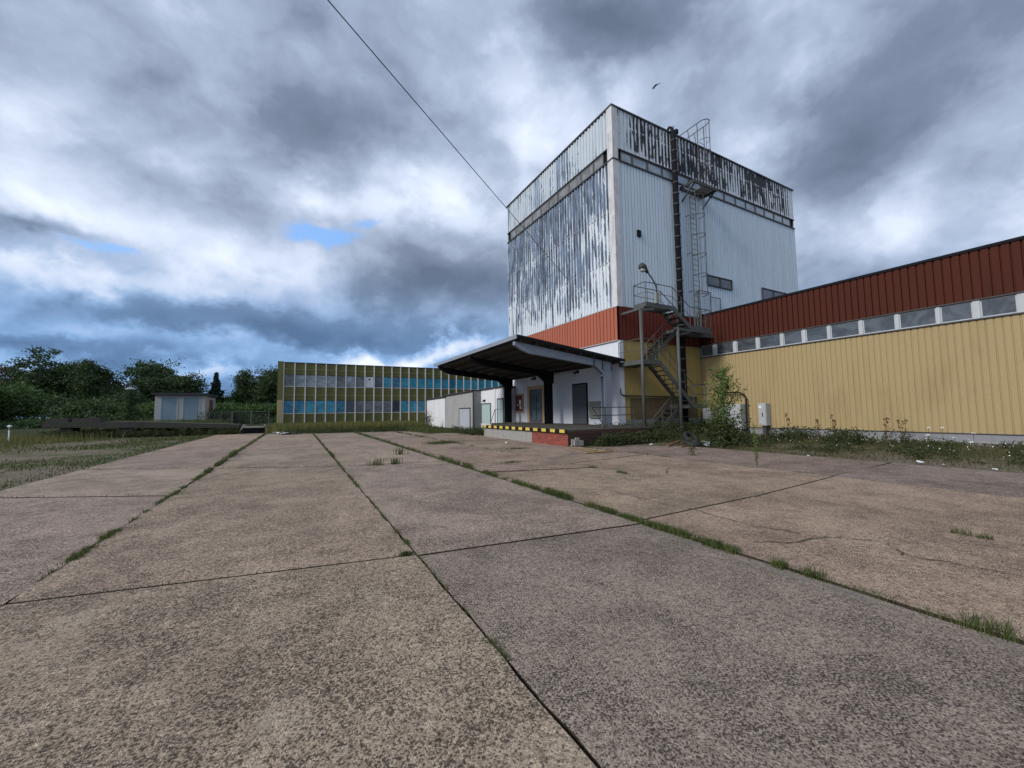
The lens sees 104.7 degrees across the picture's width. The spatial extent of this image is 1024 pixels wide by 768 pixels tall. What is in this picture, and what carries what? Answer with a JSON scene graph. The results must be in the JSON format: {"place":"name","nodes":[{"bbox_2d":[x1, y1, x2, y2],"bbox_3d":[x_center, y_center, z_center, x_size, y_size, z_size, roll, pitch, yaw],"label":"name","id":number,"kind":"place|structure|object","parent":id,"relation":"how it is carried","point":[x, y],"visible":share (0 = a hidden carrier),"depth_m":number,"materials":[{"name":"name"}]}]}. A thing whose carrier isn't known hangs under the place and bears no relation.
{"place":"outdoors","nodes":[
{"label":"outdoors","id":0,"kind":"place"},
{"bbox_2d":[0,431,123,453],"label":"tall grass","id":1,"kind":"structure","parent":0,"point":[23,440],"depth_m":21.44,"materials":[{"name":"plant"}]},
{"bbox_2d":[0,431,212,489],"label":"field grass","id":2,"kind":"structure","parent":0,"point":[150,440],"depth_m":17.39,"materials":[{"name":"plant"}]},
{"bbox_2d":[50,418,293,436],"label":"bank grass","id":3,"kind":"structure","parent":0,"point":[214,420],"depth_m":32.02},
{"bbox_2d":[265,419,434,434],"bbox_3d":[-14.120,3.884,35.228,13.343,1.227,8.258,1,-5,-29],"label":"meadow grass","id":4,"kind":"structure","parent":0,"point":[276,427],"depth_m":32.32,"materials":[{"name":"plant"}]},
{"bbox_2d":[0,418,1023,749],"bbox_3d":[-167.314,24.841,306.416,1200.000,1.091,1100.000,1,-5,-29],"label":"ground","id":5,"kind":"structure","parent":0,"point":[12,476],"depth_m":12.81,"materials":[{"name":"plant"}]},
{"bbox_2d":[0,362,36,390],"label":"tree","id":6,"kind":"object","parent":5,"relation":"on","point":[4,370],"visible":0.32,"depth_m":56.36,"materials":[{"name":"green plant"}]},
{"bbox_2d":[0,377,62,421],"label":"bush","id":7,"kind":"object","parent":5,"relation":"on","point":[14,401],"visible":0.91,"depth_m":35.12,"materials":[{"name":"green plant"}]},
{"bbox_2d":[4,345,94,406],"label":"broadleaf tree","id":8,"kind":"object","parent":5,"relation":"on","point":[43,374],"visible":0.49,"depth_m":50.56,"materials":[{"name":"green plant"}]},
{"bbox_2d":[30,391,123,419],"bbox_3d":[-38.670,2.888,35.818,6.057,4.340,7.583,1,-5,-29],"label":"bush","id":9,"kind":"object","parent":5,"relation":"on","point":[64,405],"visible":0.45,"depth_m":34.29,"materials":[{"name":"green plant"}]},
{"bbox_2d":[59,358,135,403],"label":"broadleaf tree","id":10,"kind":"object","parent":5,"relation":"on","point":[103,379],"visible":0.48,"depth_m":50.93,"materials":[{"name":"green plant"}]},
{"bbox_2d":[90,386,150,404],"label":"bush","id":11,"kind":"object","parent":5,"relation":"on","point":[112,395],"visible":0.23,"depth_m":50.91,"materials":[{"name":"green plant"}]},
{"bbox_2d":[100,398,149,420],"bbox_3d":[-38.830,3.108,38.174,6.452,3.383,6.409,1,-5,-29],"label":"bush","id":12,"kind":"object","parent":5,"relation":"on","point":[137,413],"visible":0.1,"depth_m":37.98,"materials":[{"name":"green plant"}]},
{"bbox_2d":[117,388,140,420],"bbox_3d":[-32.395,2.237,33.556,1.593,3.840,1.661,-2,-4,14],"label":"bush","id":13,"kind":"object","parent":5,"relation":"on","point":[130,408],"visible":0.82,"depth_m":33.43,"materials":[{"name":"plant"}]},
{"bbox_2d":[0,407,276,429],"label":"undergrowth","id":14,"kind":"object","parent":5,"relation":"on","point":[35,423],"visible":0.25,"depth_m":34.38,"materials":[{"name":"green plant"}]},
{"bbox_2d":[31,424,245,438],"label":"ramp weeds","id":15,"kind":"object","parent":5,"relation":"on","point":[199,432],"visible":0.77,"depth_m":27.02,"materials":[{"name":"green plant"}]},
{"bbox_2d":[42,418,241,437],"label":"concrete ramp","id":16,"kind":"structure","parent":5,"relation":"on","point":[66,425],"depth_m":26.61,"materials":[{"name":"concrete"}]},
{"bbox_2d":[135,398,154,418],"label":"bush","id":17,"kind":"object","parent":5,"relation":"on","point":[149,406],"visible":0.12,"depth_m":41.61,"materials":[{"name":"green plant"}]},
{"bbox_2d":[118,357,184,402],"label":"broadleaf tree","id":18,"kind":"object","parent":5,"relation":"on","point":[151,371],"visible":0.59,"depth_m":56.54,"materials":[{"name":"green plant"}]},
{"bbox_2d":[147,370,213,393],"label":"broadleaf tree","id":19,"kind":"object","parent":5,"relation":"on","point":[189,384],"visible":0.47,"depth_m":57.60,"materials":[{"name":"green plant"}]},
{"bbox_2d":[151,393,217,420],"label":"garage shed","id":20,"kind":"structure","parent":5,"relation":"on","point":[174,406],"depth_m":35.17,"materials":[{"name":"metal"}]},
{"bbox_2d":[160,396,177,420],"bbox_3d":[-30.122,2.381,34.715,1.190,2.650,0.065,1,-5,-29],"label":"roller door","id":21,"kind":"structure","parent":20,"relation":"in","point":[172,400],"depth_m":34.73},
{"bbox_2d":[182,396,199,420],"bbox_3d":[-28.782,2.414,35.444,1.240,2.650,0.065,1,-5,-29],"label":"roller door","id":22,"kind":"structure","parent":20,"relation":"in","point":[187,403],"depth_m":35.44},
{"bbox_2d":[197,411,231,423],"bbox_3d":[-25.147,3.177,33.417,2.360,1.750,0.052,1,-5,-29],"label":"chain link fence","id":23,"kind":"object","parent":5,"relation":"on","point":[214,416],"visible":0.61,"depth_m":33.48,"materials":[{"name":"metal"}]},
{"bbox_2d":[208,372,226,403],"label":"spruce tree","id":24,"kind":"object","parent":5,"relation":"on","point":[215,389],"visible":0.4,"depth_m":60.50,"materials":[{"name":"green plant"}]},
{"bbox_2d":[215,400,246,411],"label":"bush","id":25,"kind":"object","parent":5,"relation":"on","point":[233,405],"visible":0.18,"depth_m":48.30,"materials":[{"name":"green plant"}]},
{"bbox_2d":[225,368,260,405],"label":"broadleaf tree","id":26,"kind":"object","parent":5,"relation":"on","point":[241,387],"visible":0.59,"depth_m":63.55,"materials":[{"name":"green plant"}]},
{"bbox_2d":[232,411,269,425],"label":"gate","id":27,"kind":"structure","parent":5,"relation":"on","point":[248,412],"depth_m":34.23,"materials":[{"name":"metal"}]},
{"bbox_2d":[228,402,276,418],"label":"bush","id":28,"kind":"object","parent":5,"relation":"on","point":[272,409],"visible":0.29,"depth_m":47.77,"materials":[{"name":"green plant"}]},
{"bbox_2d":[239,424,267,433],"bbox_3d":[-19.653,3.421,30.115,2.012,0.705,0.917,1,-5,-29],"label":"trough","id":29,"kind":"object","parent":5,"relation":"on","point":[253,429],"visible":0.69,"depth_m":29.86,"materials":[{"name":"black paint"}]},
{"bbox_2d":[242,364,277,406],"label":"broadleaf tree","id":30,"kind":"object","parent":5,"relation":"on","point":[265,391],"visible":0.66,"depth_m":63.47,"materials":[{"name":"green plant"}]},
{"bbox_2d":[276,361,501,423],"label":"office block","id":31,"kind":"structure","parent":5,"relation":"on","point":[318,392],"depth_m":39.59,"materials":[{"name":"yellow green painted panels"},{"name":"glass"},{"name":"white painted metal"}]},
{"bbox_2d":[283,400,293,412],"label":"window","id":32,"kind":"structure","parent":31,"relation":"in","point":[288,404],"depth_m":36.57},
{"bbox_2d":[284,374,293,385],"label":"window","id":33,"kind":"structure","parent":31,"relation":"in","point":[288,379],"depth_m":36.73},
{"bbox_2d":[294,401,303,412],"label":"window","id":34,"kind":"structure","parent":31,"relation":"in","point":[299,405],"depth_m":37.00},
{"bbox_2d":[295,375,304,385],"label":"window","id":35,"kind":"structure","parent":31,"relation":"in","point":[299,379],"depth_m":37.17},
{"bbox_2d":[305,401,314,412],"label":"window","id":36,"kind":"structure","parent":31,"relation":"in","point":[309,405],"depth_m":37.42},
{"bbox_2d":[306,375,314,385],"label":"window","id":37,"kind":"structure","parent":31,"relation":"in","point":[310,379],"depth_m":37.59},
{"bbox_2d":[316,401,324,412],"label":"window","id":38,"kind":"structure","parent":31,"relation":"in","point":[320,405],"depth_m":37.85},
{"bbox_2d":[316,375,325,386],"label":"window","id":39,"kind":"structure","parent":31,"relation":"in","point":[320,379],"depth_m":38.01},
{"bbox_2d":[326,401,334,412],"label":"window","id":40,"kind":"structure","parent":31,"relation":"in","point":[330,405],"depth_m":38.26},
{"bbox_2d":[327,376,335,386],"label":"window","id":41,"kind":"structure","parent":31,"relation":"in","point":[331,380],"depth_m":38.44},
{"bbox_2d":[336,401,344,412],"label":"window","id":42,"kind":"structure","parent":31,"relation":"in","point":[340,405],"depth_m":38.69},
{"bbox_2d":[337,376,344,386],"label":"window","id":43,"kind":"structure","parent":31,"relation":"in","point":[340,379],"depth_m":38.87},
{"bbox_2d":[346,401,354,412],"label":"window","id":44,"kind":"structure","parent":31,"relation":"in","point":[350,405],"depth_m":39.11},
{"bbox_2d":[346,376,354,386],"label":"window","id":45,"kind":"structure","parent":31,"relation":"in","point":[350,382],"depth_m":39.30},
{"bbox_2d":[356,401,363,411],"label":"window","id":46,"kind":"structure","parent":31,"relation":"in","point":[359,404],"depth_m":39.55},
{"bbox_2d":[365,401,372,411],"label":"window","id":47,"kind":"structure","parent":31,"relation":"in","point":[368,404],"depth_m":39.96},
{"bbox_2d":[374,401,381,411],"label":"window","id":48,"kind":"structure","parent":31,"relation":"in","point":[377,404],"depth_m":40.38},
{"bbox_2d":[383,401,390,411],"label":"window","id":49,"kind":"structure","parent":31,"relation":"in","point":[386,404],"depth_m":40.81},
{"bbox_2d":[392,401,399,411],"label":"window","id":50,"kind":"structure","parent":31,"relation":"in","point":[395,404],"depth_m":41.24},
{"bbox_2d":[409,401,416,411],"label":"window","id":51,"kind":"structure","parent":31,"relation":"in","point":[412,404],"depth_m":42.09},
{"bbox_2d":[400,425,459,433],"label":"annex grass","id":52,"kind":"structure","parent":5,"relation":"on","point":[422,429],"depth_m":28.07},
{"bbox_2d":[425,396,445,427],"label":"white shed","id":53,"kind":"structure","parent":5,"relation":"on","point":[436,407],"depth_m":39.20,"materials":[{"name":"paint"}]},
{"bbox_2d":[421,425,483,435],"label":"annex weeds","id":54,"kind":"object","parent":5,"relation":"on","point":[480,431],"visible":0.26,"depth_m":25.25,"materials":[{"name":"green plant"}]},
{"bbox_2d":[444,390,480,428],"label":"annex shed","id":55,"kind":"structure","parent":5,"relation":"on","point":[463,408],"depth_m":33.20,"materials":[{"name":"paint"}]},
{"bbox_2d":[459,408,470,428],"bbox_3d":[-3.968,3.166,33.036,0.055,2.350,2.480,1,-5,-29],"label":"door","id":56,"kind":"structure","parent":55,"relation":"in","point":[464,413],"depth_m":32.93,"materials":[{"name":"metal"}]},
{"bbox_2d":[480,386,515,427],"bbox_3d":[-0.313,2.205,30.577,3.237,3.830,4.050,1,-5,-29],"label":"dock annex","id":57,"kind":"object","parent":5,"relation":"on","point":[492,399],"visible":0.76,"depth_m":29.47,"materials":[{"name":"paint"}]},
{"bbox_2d":[481,403,490,423],"bbox_3d":[-2.024,2.276,30.768,0.045,1.560,1.730,1,-5,-29],"label":"door","id":58,"kind":"structure","parent":57,"relation":"in","point":[485,407],"depth_m":30.72,"materials":[{"name":"metal"}]},
{"bbox_2d":[497,398,503,422],"bbox_3d":[-0.849,1.937,28.626,0.047,1.810,1.010,1,-5,-29],"label":"door","id":59,"kind":"structure","parent":57,"relation":"in","point":[500,401],"depth_m":28.61,"materials":[{"name":"metal"}]},
{"bbox_2d":[0,432,1023,767],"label":"concrete yard","id":60,"kind":"structure","parent":5,"relation":"on","point":[622,642],"depth_m":2.77,"materials":[{"name":"concrete"}]},
{"bbox_2d":[570,437,583,445],"bbox_3d":[2.543,2.265,15.494,0.570,0.320,0.150,1,-5,-29],"label":"brick rubble","id":61,"kind":"object","parent":60,"relation":"on","point":[576,442],"visible":0.94,"depth_m":15.43,"materials":[{"name":"concrete"}]},
{"bbox_2d":[572,447,613,453],"bbox_3d":[2.466,2.294,13.731,1.150,0.028,1.800,1,-5,-29],"label":"timber strip","id":62,"kind":"object","parent":60,"relation":"on","point":[594,451],"visible":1,"depth_m":13.19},
{"bbox_2d":[198,453,1021,575],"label":"slab cracks","id":63,"kind":"object","parent":60,"relation":"on","point":[902,553],"visible":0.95,"depth_m":4.17,"materials":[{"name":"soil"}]},
{"bbox_2d":[752,424,758,466],"bbox_3d":[5.850,1.479,9.509,0.174,1.105,0.157,1,-5,-29],"label":"tall weed","id":64,"kind":"object","parent":60,"relation":"on","point":[755,444],"visible":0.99,"depth_m":9.50,"materials":[{"name":"green plant"}]},
{"bbox_2d":[482,422,652,446],"bbox_3d":[1.241,2.875,21.913,4.738,1.255,12.420,1,-5,-29],"label":"loading dock","id":65,"kind":"object","parent":5,"relation":"on","point":[561,434],"visible":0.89,"depth_m":17.34,"materials":[{"name":"concrete"}]},
{"bbox_2d":[434,334,624,425],"bbox_3d":[0.165,0.343,22.525,6.030,3.940,11.200,1,-5,-29],"label":"loading canopy","id":66,"kind":"object","parent":65,"relation":"on","point":[505,362],"visible":0.97,"depth_m":21.05,"materials":[{"name":"metal"}]},
{"bbox_2d":[592,407,634,427],"bbox_3d":[4.410,1.438,17.142,2.419,0.899,0.044,1,-5,-29],"label":"dock railing","id":67,"kind":"object","parent":65,"relation":"on","point":[605,415],"visible":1,"depth_m":16.93,"materials":[{"name":"metal"}]},
{"bbox_2d":[590,431,659,446],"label":"dock weeds","id":68,"kind":"object","parent":5,"relation":"on","point":[620,440],"visible":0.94,"depth_m":16.08,"materials":[{"name":"green plant"}]},
{"bbox_2d":[506,103,797,427],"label":"tower building","id":69,"kind":"structure","parent":5,"relation":"on","point":[590,207],"depth_m":22.63,"materials":[{"name":"white painted corrugated metal"},{"name":"red painted metal"},{"name":"glass"}]},
{"bbox_2d":[327,0,565,276],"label":"overhead cable","id":70,"kind":"object","parent":69,"relation":"attached to","point":[431,120],"visible":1,"depth_m":11.96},
{"bbox_2d":[515,393,523,412],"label":"window","id":71,"kind":"structure","parent":69,"relation":"in","point":[518,397],"depth_m":28.19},
{"bbox_2d":[527,385,544,422],"bbox_3d":[1.575,1.341,26.278,0.056,2.430,2.100,1,-5,-29],"label":"double door","id":72,"kind":"structure","parent":69,"relation":"in","point":[535,394],"depth_m":26.25,"materials":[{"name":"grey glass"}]},
{"bbox_2d":[558,183,568,200],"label":"window","id":73,"kind":"structure","parent":69,"relation":"in","point":[565,190],"depth_m":23.96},
{"bbox_2d":[569,173,580,191],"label":"window","id":74,"kind":"structure","parent":69,"relation":"in","point":[576,181],"depth_m":22.94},
{"bbox_2d":[572,383,588,423],"bbox_3d":[3.807,1.102,22.171,0.070,2.280,1.340,1,-5,-29],"label":"door","id":75,"kind":"structure","parent":69,"relation":"in","point":[580,390],"depth_m":22.08,"materials":[{"name":"black paint"}]},
{"bbox_2d":[581,163,593,181],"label":"window","id":76,"kind":"structure","parent":69,"relation":"in","point":[589,170],"depth_m":21.99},
{"bbox_2d":[594,154,603,171],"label":"window","id":77,"kind":"structure","parent":69,"relation":"in","point":[599,162],"depth_m":21.13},
{"bbox_2d":[620,151,631,163],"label":"window","id":78,"kind":"structure","parent":69,"relation":"in","point":[625,157],"depth_m":20.68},
{"bbox_2d":[632,156,646,169],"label":"window","id":79,"kind":"structure","parent":69,"relation":"in","point":[637,162],"depth_m":21.14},
{"bbox_2d":[647,162,661,175],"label":"window","id":80,"kind":"structure","parent":69,"relation":"in","point":[653,168],"depth_m":21.68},
{"bbox_2d":[662,168,671,179],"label":"window","id":81,"kind":"structure","parent":69,"relation":"in","point":[666,173],"depth_m":22.16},
{"bbox_2d":[667,126,688,424],"bbox_3d":[9.126,-5.985,21.918,0.350,17.520,0.712,1,-5,-29],"label":"vent pipe","id":82,"kind":"object","parent":69,"relation":"attached to","point":[676,216],"visible":0.79,"depth_m":21.73,"materials":[{"name":"metal"}]},
{"bbox_2d":[680,118,711,187],"bbox_3d":[10.890,-13.228,23.501,0.824,4.141,1.865,1,-5,-29],"label":"roof ladder","id":83,"kind":"object","parent":69,"relation":"on","point":[704,149],"visible":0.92,"depth_m":23.11,"materials":[{"name":"metal"}]},
{"bbox_2d":[685,187,708,326],"bbox_3d":[10.450,-7.027,22.188,0.760,8.400,0.992,1,-5,-29],"label":"caged ladder","id":84,"kind":"object","parent":69,"relation":"attached to","point":[695,194],"visible":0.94,"depth_m":22.23,"materials":[{"name":"metal"}]},
{"bbox_2d":[679,179,716,209],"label":"platform","id":85,"kind":"structure","parent":69,"relation":"attached to","point":[706,190],"depth_m":22.66,"materials":[{"name":"metal"}]},
{"bbox_2d":[706,274,732,290],"bbox_3d":[12.461,-6.079,23.745,2.380,0.630,0.140,1,-5,-29],"label":"window","id":86,"kind":"structure","parent":69,"relation":"in","point":[714,281],"depth_m":23.70,"materials":[{"name":"glass"}]},
{"bbox_2d":[761,287,786,299],"bbox_3d":[18.227,-5.855,26.876,4.350,0.800,0.140,1,-5,-29],"label":"window","id":87,"kind":"structure","parent":69,"relation":"in","point":[766,293],"depth_m":26.21,"materials":[{"name":"glass"}]},
{"bbox_2d":[595,418,716,436],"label":"corner weeds","id":88,"kind":"object","parent":5,"relation":"on","point":[693,423],"visible":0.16,"depth_m":19.44,"materials":[{"name":"green plant"}]},
{"bbox_2d":[618,281,713,432],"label":"external staircase","id":89,"kind":"structure","parent":5,"relation":"on","point":[689,331],"depth_m":19.49,"materials":[{"name":"metal"}]},
{"bbox_2d":[638,263,658,303],"bbox_3d":[6.415,-4.724,18.514,1.160,1.808,0.340,1,-5,-29],"label":"arm lamp","id":90,"kind":"object","parent":89,"relation":"attached to","point":[642,267],"visible":1,"depth_m":18.48,"materials":[{"name":"metal"}]},
{"bbox_2d":[636,425,709,444],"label":"stair weeds","id":91,"kind":"object","parent":5,"relation":"on","point":[662,434],"visible":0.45,"depth_m":17.41,"materials":[{"name":"green plant"}]},
{"bbox_2d":[682,431,699,440],"bbox_3d":[7.011,2.119,15.484,0.700,0.514,0.577,1,-5,-29],"label":"tyre","id":92,"kind":"object","parent":5,"relation":"on","point":[685,434],"visible":0.71,"depth_m":15.52,"materials":[{"name":"rubber"}]},
{"bbox_2d":[683,440,701,446],"bbox_3d":[6.873,2.248,14.999,0.700,0.241,0.695,1,-5,-29],"label":"tyre","id":93,"kind":"object","parent":5,"relation":"on","point":[695,442],"visible":0.82,"depth_m":14.76,"materials":[{"name":"rubber"}]},
{"bbox_2d":[691,363,767,447],"bbox_3d":[7.828,0.763,14.674,2.408,3.194,2.556,1,-5,-29],"label":"young tree","id":94,"kind":"object","parent":5,"relation":"on","point":[726,432],"visible":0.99,"depth_m":14.46,"materials":[{"name":"green plant"}]},
{"bbox_2d":[718,404,746,431],"bbox_3d":[11.402,1.904,20.466,0.495,1.720,1.200,1,-5,-29],"label":"white cabinet","id":95,"kind":"object","parent":5,"relation":"on","point":[737,407],"visible":0.26,"depth_m":19.99,"materials":[{"name":"metal"}]},
{"bbox_2d":[758,403,770,434],"bbox_3d":[12.207,1.794,19.111,0.420,1.730,0.360,1,-5,-29],"label":"pedestal cabinet","id":96,"kind":"object","parent":5,"relation":"on","point":[764,415],"visible":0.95,"depth_m":19.02,"materials":[{"name":"metal"}]},
{"bbox_2d":[763,426,916,445],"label":"weeds","id":97,"kind":"object","parent":5,"relation":"on","point":[846,435],"visible":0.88,"depth_m":14.72,"materials":[{"name":"green plant"}]},
{"bbox_2d":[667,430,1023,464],"bbox_3d":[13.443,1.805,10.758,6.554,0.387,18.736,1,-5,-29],"label":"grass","id":98,"kind":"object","parent":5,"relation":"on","point":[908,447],"visible":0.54,"depth_m":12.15,"materials":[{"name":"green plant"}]},
{"bbox_2d":[700,235,1023,446],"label":"factory hall","id":99,"kind":"structure","parent":5,"relation":"on","point":[934,344],"depth_m":15.19,"materials":[{"name":"painted corrugated sheet metal"},{"name":"glass"},{"name":"concrete"}]},
{"bbox_2d":[701,345,712,356],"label":"window","id":100,"kind":"structure","parent":99,"relation":"in","point":[706,351],"depth_m":22.13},
{"bbox_2d":[702,408,714,420],"bbox_3d":[10.837,1.678,21.802,0.260,0.730,0.550,1,-5,-29],"label":"junction box","id":101,"kind":"object","parent":99,"relation":"attached to","point":[706,414],"visible":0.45,"depth_m":21.73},
{"bbox_2d":[716,341,732,354],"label":"window","id":102,"kind":"structure","parent":99,"relation":"in","point":[722,348],"depth_m":21.24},
{"bbox_2d":[737,338,755,351],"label":"window","id":103,"kind":"structure","parent":99,"relation":"in","point":[746,344],"depth_m":20.21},
{"bbox_2d":[759,334,780,348],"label":"window","id":104,"kind":"structure","parent":99,"relation":"in","point":[769,341],"depth_m":19.23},
{"bbox_2d":[783,330,801,345],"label":"window","id":105,"kind":"structure","parent":99,"relation":"in","point":[794,337],"depth_m":18.33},
{"bbox_2d":[806,326,827,341],"bbox_3d":[13.486,-2.200,17.482,0.040,0.600,0.830,1,-5,-29],"label":"window","id":106,"kind":"structure","parent":99,"relation":"in","point":[818,333],"depth_m":17.48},
{"bbox_2d":[830,320,859,338],"bbox_3d":[13.974,-2.269,16.589,0.040,0.600,0.990,1,-5,-29],"label":"window","id":107,"kind":"structure","parent":99,"relation":"in","point":[847,329],"depth_m":16.57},
{"bbox_2d":[863,314,895,333],"bbox_3d":[14.504,-2.343,15.617,0.040,0.600,0.990,1,-5,-29],"label":"window","id":108,"kind":"structure","parent":99,"relation":"in","point":[884,323],"depth_m":15.60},
{"bbox_2d":[899,308,936,328],"bbox_3d":[15.033,-2.417,14.649,0.040,0.600,1.000,1,-5,-29],"label":"window","id":109,"kind":"structure","parent":99,"relation":"in","point":[925,317],"depth_m":14.63,"materials":[{"name":"glass"}]},
{"bbox_2d":[940,302,973,323],"bbox_3d":[15.504,-2.483,13.787,0.040,0.600,0.770,1,-5,-29],"label":"window","id":110,"kind":"structure","parent":99,"relation":"in","point":[962,311],"depth_m":13.78,"materials":[{"name":"glass"}]},
{"bbox_2d":[980,294,1017,317],"bbox_3d":[15.955,-2.546,12.959,0.040,0.600,0.780,1,-5,-29],"label":"window","id":111,"kind":"structure","parent":99,"relation":"in","point":[1003,305],"depth_m":12.94,"materials":[{"name":"glass"}]},
{"bbox_2d":[0,0,1023,417],"label":"sky","id":112,"kind":"structure","parent":0,"point":[224,187],"materials":[{"name":"grey"}]},
{"bbox_2d":[1,431,1023,703],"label":"joint grass","id":113,"kind":"structure","parent":0,"point":[775,563],"depth_m":4.56,"materials":[{"name":"plant"}]},
{"bbox_2d":[655,432,1023,471],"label":"verge grass","id":114,"kind":"structure","parent":0,"point":[999,452],"depth_m":11.52,"materials":[{"name":"plant"}]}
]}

